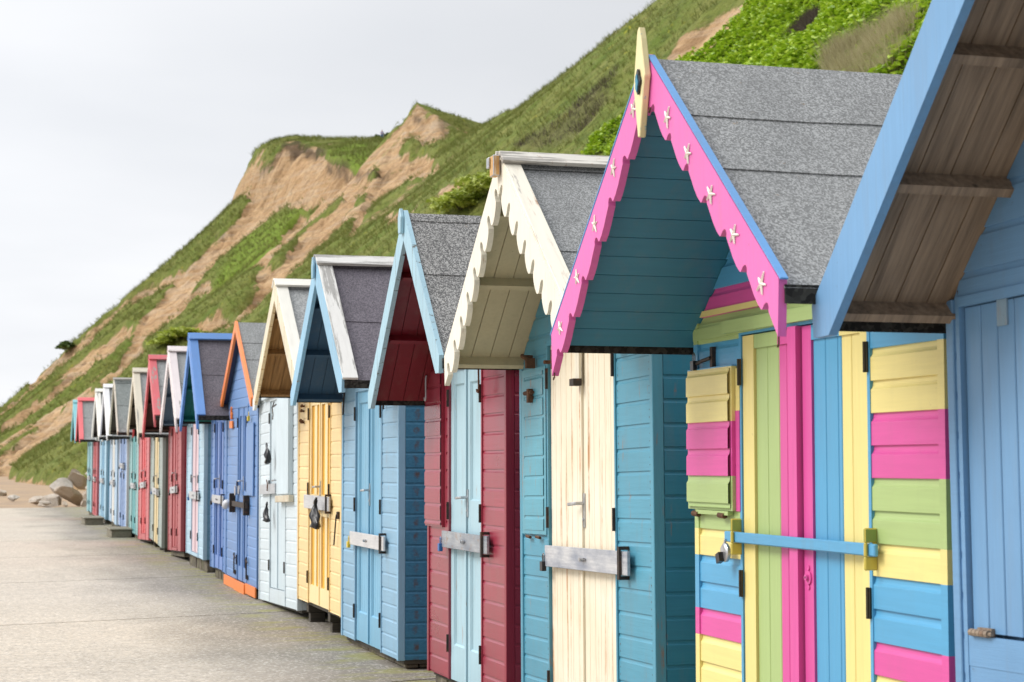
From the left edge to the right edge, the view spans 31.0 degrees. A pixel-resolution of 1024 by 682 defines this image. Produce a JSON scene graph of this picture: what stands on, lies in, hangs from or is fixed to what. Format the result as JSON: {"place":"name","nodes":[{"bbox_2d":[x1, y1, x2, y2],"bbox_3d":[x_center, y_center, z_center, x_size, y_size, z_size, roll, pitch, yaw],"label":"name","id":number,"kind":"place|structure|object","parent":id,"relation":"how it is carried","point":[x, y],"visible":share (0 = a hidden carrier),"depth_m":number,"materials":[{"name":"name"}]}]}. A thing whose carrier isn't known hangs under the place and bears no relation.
{"place":"outdoors","nodes":[
{"label":"outdoors","id":0,"kind":"place"},
{"bbox_2d":[0,476,86,507],"bbox_3d":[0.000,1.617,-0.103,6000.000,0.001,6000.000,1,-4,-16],"label":"beach","id":1,"kind":"structure","parent":0,"point":[25,492],"depth_m":88.96,"materials":[{"name":"beige sand"}]},
{"bbox_2d":[0,490,6,495],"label":"boulder","id":2,"kind":"object","parent":1,"relation":"on","point":[3,492],"visible":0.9,"depth_m":80.54,"materials":[{"name":"grey stone"}]},
{"bbox_2d":[7,495,19,500],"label":"boulder","id":3,"kind":"object","parent":1,"relation":"on","point":[12,497],"visible":1,"depth_m":69.21,"materials":[{"name":"grey stone"}]},
{"bbox_2d":[29,496,42,504],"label":"boulder","id":4,"kind":"object","parent":1,"relation":"on","point":[35,500],"visible":0.84,"depth_m":63.59,"materials":[{"name":"beige stone"}]},
{"bbox_2d":[39,501,51,504],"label":"boulder","id":5,"kind":"object","parent":1,"relation":"on","point":[45,502],"visible":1,"depth_m":60.84,"materials":[{"name":"beige stone"}]},
{"bbox_2d":[38,494,61,507],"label":"boulder","id":6,"kind":"object","parent":1,"relation":"on","point":[55,499],"visible":0.93,"depth_m":61.35,"materials":[{"name":"beige stone"}]},
{"bbox_2d":[49,477,72,493],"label":"boulder","id":7,"kind":"object","parent":1,"relation":"on","point":[58,482],"visible":0.59,"depth_m":62.34,"materials":[{"name":"grey stone"}]},
{"bbox_2d":[68,472,86,489],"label":"boulder","id":8,"kind":"object","parent":7,"relation":"on","point":[78,480],"visible":0.98,"depth_m":62.69,"materials":[{"name":"brown stone"}]},
{"bbox_2d":[54,486,82,505],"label":"boulder","id":9,"kind":"object","parent":1,"relation":"on","point":[73,496],"visible":0.94,"depth_m":61.35,"materials":[{"name":"brown stone"}]},
{"bbox_2d":[81,499,86,506],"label":"boulder","id":10,"kind":"object","parent":1,"relation":"on","point":[83,502],"visible":0.62,"depth_m":60.75,"materials":[{"name":"beige stone"}]},
{"bbox_2d":[82,491,86,499],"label":"boulder","id":11,"kind":"object","parent":1,"relation":"on","point":[84,494],"visible":0.31,"depth_m":62.20,"materials":[{"name":"grey stone"}]},
{"bbox_2d":[0,507,435,681],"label":"promenade","id":12,"kind":"structure","parent":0,"point":[80,601],"depth_m":16.87,"materials":[{"name":"concrete"}]},
{"bbox_2d":[71,400,94,515],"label":"beach hut","id":13,"kind":"object","parent":12,"relation":"on","point":[89,466],"visible":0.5,"depth_m":48.47,"materials":[{"name":"wood"}]},
{"bbox_2d":[87,442,89,509],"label":"door","id":14,"kind":"structure","parent":13,"relation":"in","point":[88,442],"depth_m":48.83,"materials":[{"name":"wood"}]},
{"bbox_2d":[75,397,99,515],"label":"beach hut","id":15,"kind":"object","parent":12,"relation":"on","point":[85,410],"visible":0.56,"depth_m":46.00,"materials":[{"name":"wood"}]},
{"bbox_2d":[93,442,95,512],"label":"door","id":16,"kind":"structure","parent":15,"relation":"in","point":[94,442],"depth_m":46.40,"materials":[{"name":"wood"}]},
{"bbox_2d":[80,516,103,524],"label":"wooden step","id":17,"kind":"object","parent":12,"relation":"on","point":[91,520],"visible":1,"depth_m":41.96,"materials":[{"name":"grey wood"}]},
{"bbox_2d":[95,437,110,523],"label":"beach hut","id":18,"kind":"object","parent":12,"relation":"on","point":[104,479],"visible":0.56,"depth_m":43.02,"materials":[{"name":"wood"}]},
{"bbox_2d":[100,441,103,516],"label":"door","id":19,"kind":"structure","parent":18,"relation":"in","point":[102,444],"depth_m":43.89,"materials":[{"name":"wood"}]},
{"bbox_2d":[101,463,103,504],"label":"door","id":20,"kind":"structure","parent":18,"relation":"in","point":[103,463],"depth_m":43.51,"materials":[{"name":"wood"}]},
{"bbox_2d":[91,388,119,525],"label":"beach hut","id":21,"kind":"object","parent":12,"relation":"on","point":[113,479],"visible":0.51,"depth_m":40.19,"materials":[{"name":"wood"}]},
{"bbox_2d":[110,440,113,521],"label":"door","id":22,"kind":"structure","parent":21,"relation":"in","point":[112,472],"depth_m":40.56,"materials":[{"name":"wood"}]},
{"bbox_2d":[112,440,114,521],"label":"door","id":23,"kind":"structure","parent":21,"relation":"in","point":[114,440],"depth_m":40.21,"materials":[{"name":"wood"}]},
{"bbox_2d":[99,384,129,526],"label":"beach hut","id":24,"kind":"object","parent":12,"relation":"on","point":[123,482],"visible":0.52,"depth_m":37.47,"materials":[{"name":"wood"}]},
{"bbox_2d":[120,439,123,525],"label":"door","id":25,"kind":"structure","parent":24,"relation":"in","point":[122,439],"depth_m":37.97,"materials":[{"name":"wood"}]},
{"bbox_2d":[121,439,124,521],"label":"door","id":26,"kind":"structure","parent":24,"relation":"in","point":[124,439],"depth_m":37.61,"materials":[{"name":"wood"}]},
{"bbox_2d":[105,526,132,537],"bbox_3d":[-7.622,3.701,35.840,0.430,0.170,1.260,1,-4,-16],"label":"wooden step","id":27,"kind":"object","parent":12,"relation":"on","point":[119,531],"visible":1,"depth_m":35.29,"materials":[{"name":"grey wood"}]},
{"bbox_2d":[109,377,140,539],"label":"beach hut","id":28,"kind":"object","parent":12,"relation":"on","point":[121,392],"visible":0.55,"depth_m":34.98,"materials":[{"name":"wood"}]},
{"bbox_2d":[131,436,134,530],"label":"door","id":29,"kind":"structure","parent":28,"relation":"in","point":[134,436],"depth_m":35.31,"materials":[{"name":"wood"}]},
{"bbox_2d":[131,436,135,530],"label":"door","id":30,"kind":"structure","parent":28,"relation":"in","point":[134,472],"depth_m":35.01,"materials":[{"name":"wood"}]},
{"bbox_2d":[132,430,153,541],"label":"beach hut","id":31,"kind":"object","parent":12,"relation":"on","point":[144,488],"visible":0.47,"depth_m":33.02,"materials":[{"name":"wood"}]},
{"bbox_2d":[140,437,144,532],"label":"door","id":32,"kind":"structure","parent":31,"relation":"in","point":[141,437],"depth_m":33.30,"materials":[{"name":"wood"}]},
{"bbox_2d":[141,438,145,532],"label":"door","id":33,"kind":"structure","parent":31,"relation":"in","point":[144,470],"depth_m":32.97,"materials":[{"name":"wood"}]},
{"bbox_2d":[127,368,170,551],"bbox_3d":[-4.845,1.994,31.128,3.070,3.052,2.301,1,-2,-16],"label":"beach hut","id":34,"kind":"object","parent":12,"relation":"on","point":[158,529],"visible":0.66,"depth_m":30.37,"materials":[{"name":"wood"}]},
{"bbox_2d":[152,438,157,541],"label":"door","id":35,"kind":"structure","parent":34,"relation":"in","point":[156,439],"depth_m":31.02,"materials":[{"name":"wood"}]},
{"bbox_2d":[153,438,158,543],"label":"door","id":36,"kind":"structure","parent":34,"relation":"in","point":[157,475],"depth_m":30.66,"materials":[{"name":"wood"}]},
{"bbox_2d":[142,354,189,556],"bbox_3d":[-4.032,1.750,28.340,3.070,3.050,2.014,1,-6,-16],"label":"beach hut","id":37,"kind":"object","parent":12,"relation":"on","point":[177,462],"visible":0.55,"depth_m":27.81,"materials":[{"name":"wood"}]},
{"bbox_2d":[171,427,175,546],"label":"door","id":38,"kind":"structure","parent":37,"relation":"in","point":[174,437],"depth_m":28.18,"materials":[{"name":"wood"}]},
{"bbox_2d":[171,432,176,546],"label":"door","id":39,"kind":"structure","parent":37,"relation":"in","point":[175,472],"depth_m":27.89,"materials":[{"name":"wood"}]},
{"bbox_2d":[160,346,214,572],"bbox_3d":[-3.270,1.615,25.757,3.050,3.052,2.222,1,-4,-16],"label":"beach hut","id":40,"kind":"object","parent":12,"relation":"on","point":[198,488],"visible":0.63,"depth_m":25.17,"materials":[{"name":"wood"}]},
{"bbox_2d":[190,424,196,551],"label":"door","id":41,"kind":"structure","parent":40,"relation":"in","point":[194,425],"depth_m":25.62,"materials":[{"name":"wood"}]},
{"bbox_2d":[191,429,198,552],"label":"door","id":42,"kind":"structure","parent":40,"relation":"in","point":[197,443],"depth_m":25.28,"materials":[{"name":"wood"}]},
{"bbox_2d":[179,333,232,579],"bbox_3d":[-2.566,1.452,23.337,3.050,3.069,1.955,1,-4,-16],"label":"beach hut","id":43,"kind":"object","parent":12,"relation":"on","point":[207,354],"visible":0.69,"depth_m":22.87,"materials":[{"name":"wood"}]},
{"bbox_2d":[213,420,219,568],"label":"door","id":44,"kind":"structure","parent":43,"relation":"in","point":[217,506],"depth_m":23.20,"materials":[{"name":"wood"}]},
{"bbox_2d":[214,420,223,569],"bbox_3d":[-3.594,1.852,22.778,0.094,1.920,0.511,1,-4,-16],"label":"door","id":45,"kind":"structure","parent":43,"relation":"in","point":[220,478],"depth_m":22.85,"materials":[{"name":"wood"}]},
{"bbox_2d":[220,321,265,597],"bbox_3d":[-1.887,1.332,21.471,2.757,3.076,2.742,1,-4,-16],"label":"beach hut","id":46,"kind":"object","parent":12,"relation":"on","point":[240,504],"visible":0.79,"depth_m":20.97,"materials":[{"name":"wood"}]},
{"bbox_2d":[236,407,243,581],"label":"door","id":47,"kind":"structure","parent":46,"relation":"in","point":[241,410],"depth_m":21.17,"materials":[{"name":"wood"}]},
{"bbox_2d":[237,406,247,582],"bbox_3d":[-3.012,1.722,20.780,0.094,1.970,0.461,1,-4,-16],"label":"door","id":48,"kind":"structure","parent":46,"relation":"in","point":[245,408],"depth_m":20.84,"materials":[{"name":"wood"}]},
{"bbox_2d":[253,397,327,612],"bbox_3d":[-1.130,1.155,18.923,2.761,3.056,2.526,1,-5,-16],"label":"beach hut","id":49,"kind":"object","parent":12,"relation":"on","point":[278,452],"visible":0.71,"depth_m":18.34,"materials":[{"name":"wood"}]},
{"bbox_2d":[268,400,277,588],"bbox_3d":[-2.415,1.550,18.773,0.051,1.900,0.483,1,-5,-16],"label":"door","id":50,"kind":"structure","parent":49,"relation":"in","point":[274,505],"depth_m":18.80,"materials":[{"name":"wood"}]},
{"bbox_2d":[271,479,284,590],"bbox_3d":[-2.305,1.510,18.343,0.080,1.900,0.611,1,-5,-16],"label":"door","id":51,"kind":"structure","parent":49,"relation":"in","point":[281,505],"depth_m":18.31,"materials":[{"name":"wood"}]},
{"bbox_2d":[254,278,348,639],"bbox_3d":[-0.637,1.015,16.675,3.070,3.094,2.349,1,-4,-16],"label":"beach hut","id":52,"kind":"object","parent":12,"relation":"on","point":[319,502],"visible":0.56,"depth_m":16.29,"materials":[{"name":"wood"}]},
{"bbox_2d":[306,403,320,605],"bbox_3d":[-1.760,1.409,16.541,0.061,1.870,0.543,1,-4,-16],"label":"door","id":53,"kind":"structure","parent":52,"relation":"in","point":[315,408],"depth_m":16.57,"materials":[{"name":"wood"}]},
{"bbox_2d":[312,403,329,609],"bbox_3d":[-1.644,1.380,16.083,0.094,1.870,0.608,1,-4,-16],"label":"door","id":54,"kind":"structure","parent":52,"relation":"in","point":[325,407],"depth_m":16.11,"materials":[{"name":"wood"}]},
{"bbox_2d":[290,254,426,667],"bbox_3d":[-0.051,0.889,14.592,3.109,3.072,2.266,1,-4,-16],"label":"beach hut","id":55,"kind":"object","parent":12,"relation":"on","point":[383,570],"visible":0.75,"depth_m":13.92,"materials":[{"name":"wood"}]},
{"bbox_2d":[353,390,369,644],"bbox_3d":[-1.164,1.371,14.496,0.066,1.960,0.510,1,-4,-16],"label":"door","id":56,"kind":"structure","parent":55,"relation":"in","point":[363,439],"depth_m":14.56,"materials":[{"name":"wood"}]},
{"bbox_2d":[360,405,380,649],"bbox_3d":[-1.055,1.342,14.069,0.095,1.960,0.579,1,-4,-16],"label":"door","id":57,"kind":"structure","parent":55,"relation":"in","point":[374,489],"depth_m":14.12,"materials":[{"name":"wood"}]},
{"bbox_2d":[368,208,520,681],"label":"beach hut","id":58,"kind":"object","parent":12,"relation":"on","point":[472,476],"visible":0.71,"depth_m":11.37,"materials":[{"name":"wood"}]},
{"bbox_2d":[446,369,467,681],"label":"door","id":59,"kind":"structure","parent":58,"relation":"in","point":[459,382],"depth_m":11.67,"materials":[{"name":"wood"}]},
{"bbox_2d":[455,370,480,681],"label":"door","id":60,"kind":"structure","parent":58,"relation":"in","point":[473,497],"depth_m":11.32,"materials":[{"name":"wood"}]},
{"bbox_2d":[444,151,695,681],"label":"beach hut","id":61,"kind":"object","parent":12,"relation":"on","point":[607,546],"visible":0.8,"depth_m":9.11,"materials":[{"name":"wood"}]},
{"bbox_2d":[545,349,585,681],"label":"door","id":62,"kind":"structure","parent":61,"relation":"in","point":[567,443],"depth_m":9.52,"materials":[{"name":"beige wood"}]},
{"bbox_2d":[567,353,616,681],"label":"door","id":63,"kind":"structure","parent":61,"relation":"in","point":[598,503],"depth_m":9.04,"materials":[{"name":"beige wood"}]},
{"bbox_2d":[550,27,955,681],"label":"beach hut","id":64,"kind":"object","parent":12,"relation":"on","point":[818,487],"visible":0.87,"depth_m":6.70,"materials":[{"name":"wood"}]},
{"bbox_2d":[737,326,805,681],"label":"door","id":65,"kind":"structure","parent":64,"relation":"in","point":[772,375],"depth_m":7.07,"materials":[{"name":"wood"}]},
{"bbox_2d":[802,325,871,681],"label":"door","id":66,"kind":"structure","parent":64,"relation":"in","point":[838,615],"depth_m":6.56,"materials":[{"name":"wood"}]},
{"bbox_2d":[812,0,1023,681],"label":"beach hut","id":67,"kind":"object","parent":12,"relation":"on","point":[930,238],"visible":1,"depth_m":5.37,"materials":[{"name":"wood"}]},
{"bbox_2d":[0,0,655,405],"label":"sky","id":68,"kind":"structure","parent":0,"point":[127,127],"materials":[{"name":"white"}]},
{"bbox_2d":[0,0,923,489],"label":"hill","id":69,"kind":"structure","parent":0,"point":[294,172],"depth_m":223.64,"materials":[{"name":"green plant"}]},
{"bbox_2d":[53,340,75,349],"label":"shrub","id":70,"kind":"object","parent":69,"relation":"on","point":[63,345],"visible":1,"depth_m":283.72,"materials":[{"name":"green plant"}]},
{"bbox_2d":[145,336,174,345],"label":"shrub","id":71,"kind":"object","parent":69,"relation":"on","point":[164,341],"visible":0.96,"depth_m":197.51,"materials":[{"name":"green plant"}]},
{"bbox_2d":[156,326,202,338],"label":"shrub","id":72,"kind":"object","parent":69,"relation":"on","point":[177,332],"visible":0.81,"depth_m":195.81,"materials":[{"name":"green plant"}]},
{"bbox_2d":[426,190,485,212],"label":"shrub","id":73,"kind":"object","parent":69,"relation":"on","point":[446,201],"visible":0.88,"depth_m":83.86,"materials":[{"name":"green plant"}]},
{"bbox_2d":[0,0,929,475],"bbox_3d":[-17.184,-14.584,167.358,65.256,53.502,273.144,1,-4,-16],"label":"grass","id":74,"kind":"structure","parent":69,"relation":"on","point":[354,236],"depth_m":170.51,"materials":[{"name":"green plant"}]},
{"bbox_2d":[451,170,491,193],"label":"shrub","id":75,"kind":"object","parent":69,"relation":"on","point":[478,185],"visible":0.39,"depth_m":82.91,"materials":[{"name":"green plant"}]},
{"bbox_2d":[580,110,624,155],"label":"creeping leaves","id":76,"kind":"object","parent":69,"relation":"on","point":[596,139],"visible":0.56,"depth_m":72.08,"materials":[{"name":"green plant"}]},
{"bbox_2d":[514,4,820,148],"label":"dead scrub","id":77,"kind":"object","parent":69,"relation":"on","point":[809,16],"visible":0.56,"depth_m":83.85,"materials":[{"name":"green plant"}]},
{"bbox_2d":[630,0,931,89],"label":"creeping leaves","id":78,"kind":"object","parent":69,"relation":"on","point":[779,51],"visible":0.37,"depth_m":56.42,"materials":[{"name":"green plant"}]},
{"bbox_2d":[803,0,928,73],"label":"dry grass","id":79,"kind":"structure","parent":69,"relation":"on","point":[835,53],"depth_m":46.02,"materials":[{"name":"plant"}]}
]}

